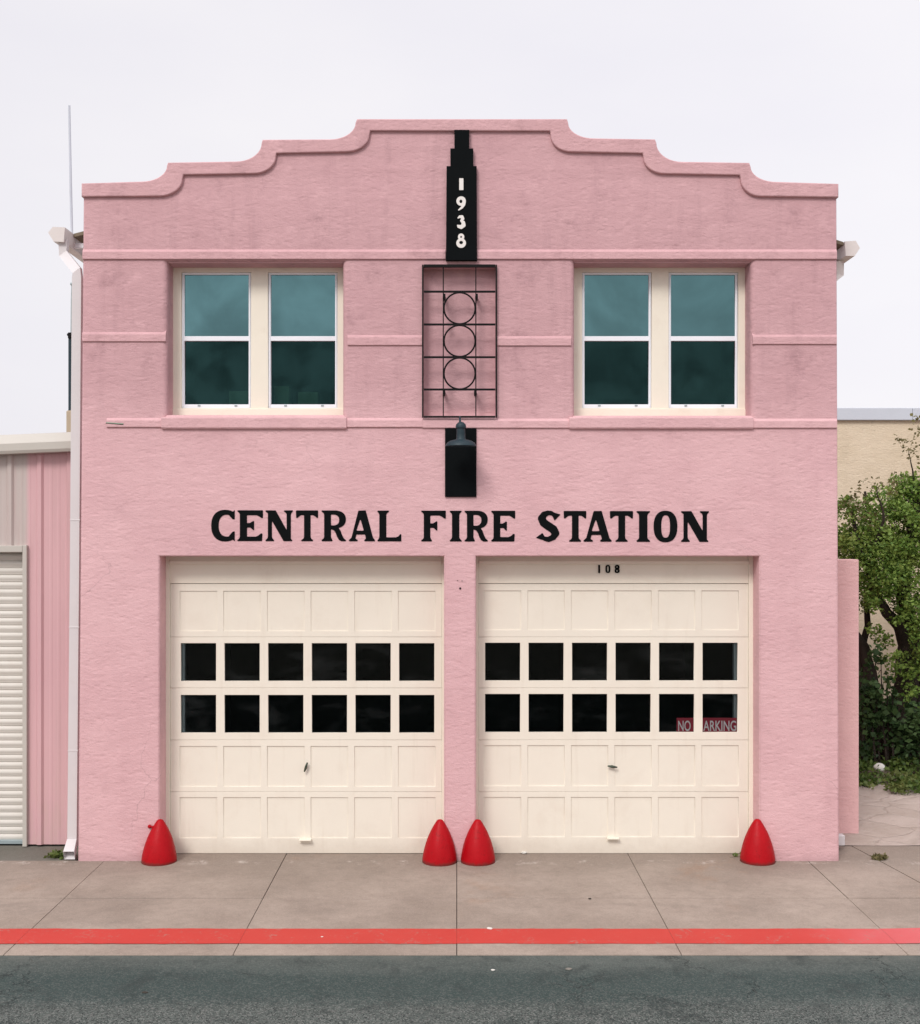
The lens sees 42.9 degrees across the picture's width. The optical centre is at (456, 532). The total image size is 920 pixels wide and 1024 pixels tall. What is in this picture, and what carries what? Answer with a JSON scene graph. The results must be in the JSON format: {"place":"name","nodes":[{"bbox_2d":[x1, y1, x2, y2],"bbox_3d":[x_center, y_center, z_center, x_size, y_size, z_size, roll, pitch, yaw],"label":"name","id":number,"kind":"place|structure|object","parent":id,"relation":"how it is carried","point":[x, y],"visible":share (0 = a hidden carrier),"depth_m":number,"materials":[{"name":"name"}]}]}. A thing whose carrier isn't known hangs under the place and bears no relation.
{"place":"outdoors","nodes":[
{"label":"outdoors","id":0,"kind":"place"},
{"bbox_2d":[0,846,77,860],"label":"shed apron","id":1,"kind":"object","parent":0,"point":[21,853],"visible":0.2,"depth_m":13.32,"materials":[{"name":"concrete"}]},
{"bbox_2d":[0,432,78,846],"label":"metal shed","id":2,"kind":"structure","parent":1,"relation":"on","point":[35,469],"depth_m":13.62,"materials":[{"name":"metal"}]},
{"bbox_2d":[0,552,21,843],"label":"roller door","id":3,"kind":"structure","parent":2,"relation":"in","point":[10,562],"depth_m":13.73,"materials":[{"name":"beige metal"}]},
{"bbox_2d":[66,282,71,431],"bbox_3d":[-5.594,-2.526,17.000,0.116,2.234,0.200,0,0,0],"label":"radio mast","id":4,"kind":"object","parent":2,"relation":"on","point":[68,420],"visible":0.46,"depth_m":16.96,"materials":[{"name":"grey metal"}]},
{"bbox_2d":[44,849,63,859],"bbox_3d":[-4.461,3.619,13.165,0.319,0.131,0.225,0,0,14],"label":"weed tuft","id":5,"kind":"object","parent":1,"relation":"on","point":[55,853],"visible":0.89,"depth_m":13.13,"materials":[{"name":"green plant"}]},
{"bbox_2d":[0,846,919,955],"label":"sidewalk","id":6,"kind":"structure","parent":0,"point":[856,887],"depth_m":11.66,"materials":[{"name":"concrete"}]},
{"bbox_2d":[141,819,176,865],"bbox_3d":[-3.299,3.413,12.981,0.386,0.474,0.386,2,0,-10],"label":"bollard","id":7,"kind":"object","parent":6,"relation":"on","point":[159,849],"visible":1,"depth_m":12.86,"materials":[{"name":"red plastic"}]},
{"bbox_2d":[422,819,456,866],"bbox_3d":[-0.191,3.413,12.978,0.386,0.474,0.386,1,1,10],"label":"bollard","id":8,"kind":"object","parent":6,"relation":"on","point":[439,849],"visible":1,"depth_m":12.86,"materials":[{"name":"red plastic"}]},
{"bbox_2d":[0,928,919,943],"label":"painted line","id":9,"kind":"object","parent":6,"relation":"on","point":[455,936],"visible":1,"depth_m":10.55,"materials":[{"name":"red paint"}]},
{"bbox_2d":[461,819,494,865],"bbox_3d":[0.231,3.413,12.978,0.386,0.474,0.386,-1,1,-20],"label":"bollard","id":10,"kind":"object","parent":6,"relation":"on","point":[477,849],"visible":1,"depth_m":12.86,"materials":[{"name":"red plastic"}]},
{"bbox_2d":[740,819,775,865],"bbox_3d":[3.337,3.413,12.992,0.386,0.474,0.386,0,0,-30],"label":"bollard","id":11,"kind":"object","parent":6,"relation":"on","point":[757,849],"visible":1,"depth_m":12.87,"materials":[{"name":"red plastic"}]},
{"bbox_2d":[870,852,888,860],"bbox_3d":[4.719,3.622,13.074,0.212,0.123,0.169,0,0,0],"label":"weed tuft","id":12,"kind":"object","parent":6,"relation":"on","point":[878,857],"visible":0.99,"depth_m":13.04,"materials":[{"name":"green plant"}]},
{"bbox_2d":[0,955,919,1023],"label":"road","id":13,"kind":"structure","parent":0,"point":[456,989],"depth_m":9.35,"materials":[{"name":"grey asphalt"}]},
{"bbox_2d":[0,0,919,434],"label":"sky","id":14,"kind":"structure","parent":0,"point":[797,91],"materials":[{"name":"white"}]},
{"bbox_2d":[837,408,919,698],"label":"beige building","id":15,"kind":"structure","parent":0,"point":[866,441],"depth_m":21.70,"materials":[{"name":"paint"}]},
{"bbox_2d":[842,784,919,845],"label":"flagstone path","id":16,"kind":"structure","parent":0,"point":[888,817],"depth_m":14.85,"materials":[{"name":"beige stone"}]},
{"bbox_2d":[859,759,919,784],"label":"planting bed","id":17,"kind":"object","parent":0,"point":[888,771],"visible":0.03,"depth_m":17.85,"materials":[{"name":"green plant"}]},
{"bbox_2d":[837,413,919,759],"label":"leafy tree","id":18,"kind":"object","parent":17,"relation":"on","point":[897,555],"visible":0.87,"depth_m":18.59,"materials":[{"name":"green plant"}]},
{"bbox_2d":[859,643,904,770],"bbox_3d":[6.547,2.682,18.166,0.913,1.976,0.735,0,0,0],"label":"dark shrub","id":19,"kind":"object","parent":17,"relation":"on","point":[886,708],"visible":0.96,"depth_m":18.11,"materials":[{"name":"green plant"}]},
{"bbox_2d":[859,747,919,794],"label":"ground cover","id":20,"kind":"object","parent":17,"relation":"on","point":[908,780],"visible":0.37,"depth_m":16.98,"materials":[{"name":"green plant"}]},
{"bbox_2d":[873,763,884,771],"bbox_3d":[6.351,3.530,17.596,0.172,0.137,0.170,0,0,0],"label":"stone","id":21,"kind":"object","parent":20,"relation":"on","point":[881,766],"visible":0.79,"depth_m":17.55,"materials":[{"name":"white stone"}]},
{"bbox_2d":[892,701,919,765],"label":"bush","id":22,"kind":"object","parent":17,"relation":"on","point":[911,736],"visible":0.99,"depth_m":17.90,"materials":[{"name":"green plant"}]},
{"label":"ground","id":23,"kind":"structure","parent":0,"visible":0},
{"bbox_2d":[48,119,859,860],"bbox_3d":[-0.034,-0.347,18.477,9.368,8.483,11.086,0,0,0],"label":"fire station","id":24,"kind":"object","parent":23,"relation":"on","point":[330,591],"visible":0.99,"depth_m":13.00,"materials":[{"name":"pink paint"}]},
{"bbox_2d":[68,105,82,248],"bbox_3d":[-4.361,-4.229,13.900,0.521,1.700,0.050,0,0,0],"label":"whip antenna","id":25,"kind":"object","parent":24,"relation":"attached to","point":[78,245],"visible":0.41,"depth_m":13.89,"materials":[{"name":"grey metal"}]},
{"bbox_2d":[168,262,342,414],"bbox_3d":[-2.246,-2.166,13.197,2.114,1.830,0.325,0,0,0],"label":"window","id":26,"kind":"structure","parent":24,"relation":"in","point":[250,338],"depth_m":13.31,"materials":[{"name":"beige paint"}]},
{"bbox_2d":[166,556,443,852],"bbox_3d":[-1.730,1.948,13.330,3.292,3.433,0.180,0,0,0],"label":"garage door","id":27,"kind":"structure","parent":24,"relation":"in","point":[264,791],"depth_m":13.30,"materials":[{"name":"beige paint"}]},
{"bbox_2d":[422,264,496,417],"bbox_3d":[0.028,-2.126,13.042,0.832,1.696,0.186,0,0,0],"label":"wall trellis","id":28,"kind":"object","parent":24,"relation":"attached to","point":[453,325],"depth_m":12.96,"materials":[{"name":"black metal"}]},
{"bbox_2d":[445,416,475,446],"bbox_3d":[0.076,-1.111,12.735,0.335,0.344,0.501,0,0,24],"label":"wall lamp","id":29,"kind":"object","parent":24,"relation":"attached to","point":[460,441],"visible":1,"depth_m":12.61,"materials":[{"name":"grey metal"}]},
{"bbox_2d":[476,556,752,852],"bbox_3d":[1.792,1.948,13.330,3.274,3.433,0.180,0,0,0],"label":"garage door","id":30,"kind":"structure","parent":24,"relation":"in","point":[567,791],"depth_m":13.30,"materials":[{"name":"beige paint"}]},
{"bbox_2d":[677,718,736,731],"bbox_3d":[2.875,2.204,13.336,0.745,0.196,0.007,0,0,0],"label":"parking sign","id":31,"kind":"object","parent":30,"relation":"attached to","point":[714,724],"visible":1,"depth_m":13.33,"materials":[{"name":"red plastic"}]},
{"bbox_2d":[574,262,749,415],"bbox_3d":[2.299,-2.166,13.197,2.114,1.830,0.325,0,0,0],"label":"window","id":32,"kind":"structure","parent":24,"relation":"in","point":[651,338],"depth_m":13.31,"materials":[{"name":"beige paint"}]},
{"bbox_2d":[838,559,858,832],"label":"garden wall","id":33,"kind":"structure","parent":23,"relation":"on","point":[848,678],"depth_m":14.20,"materials":[{"name":"pink paint"}]}
]}

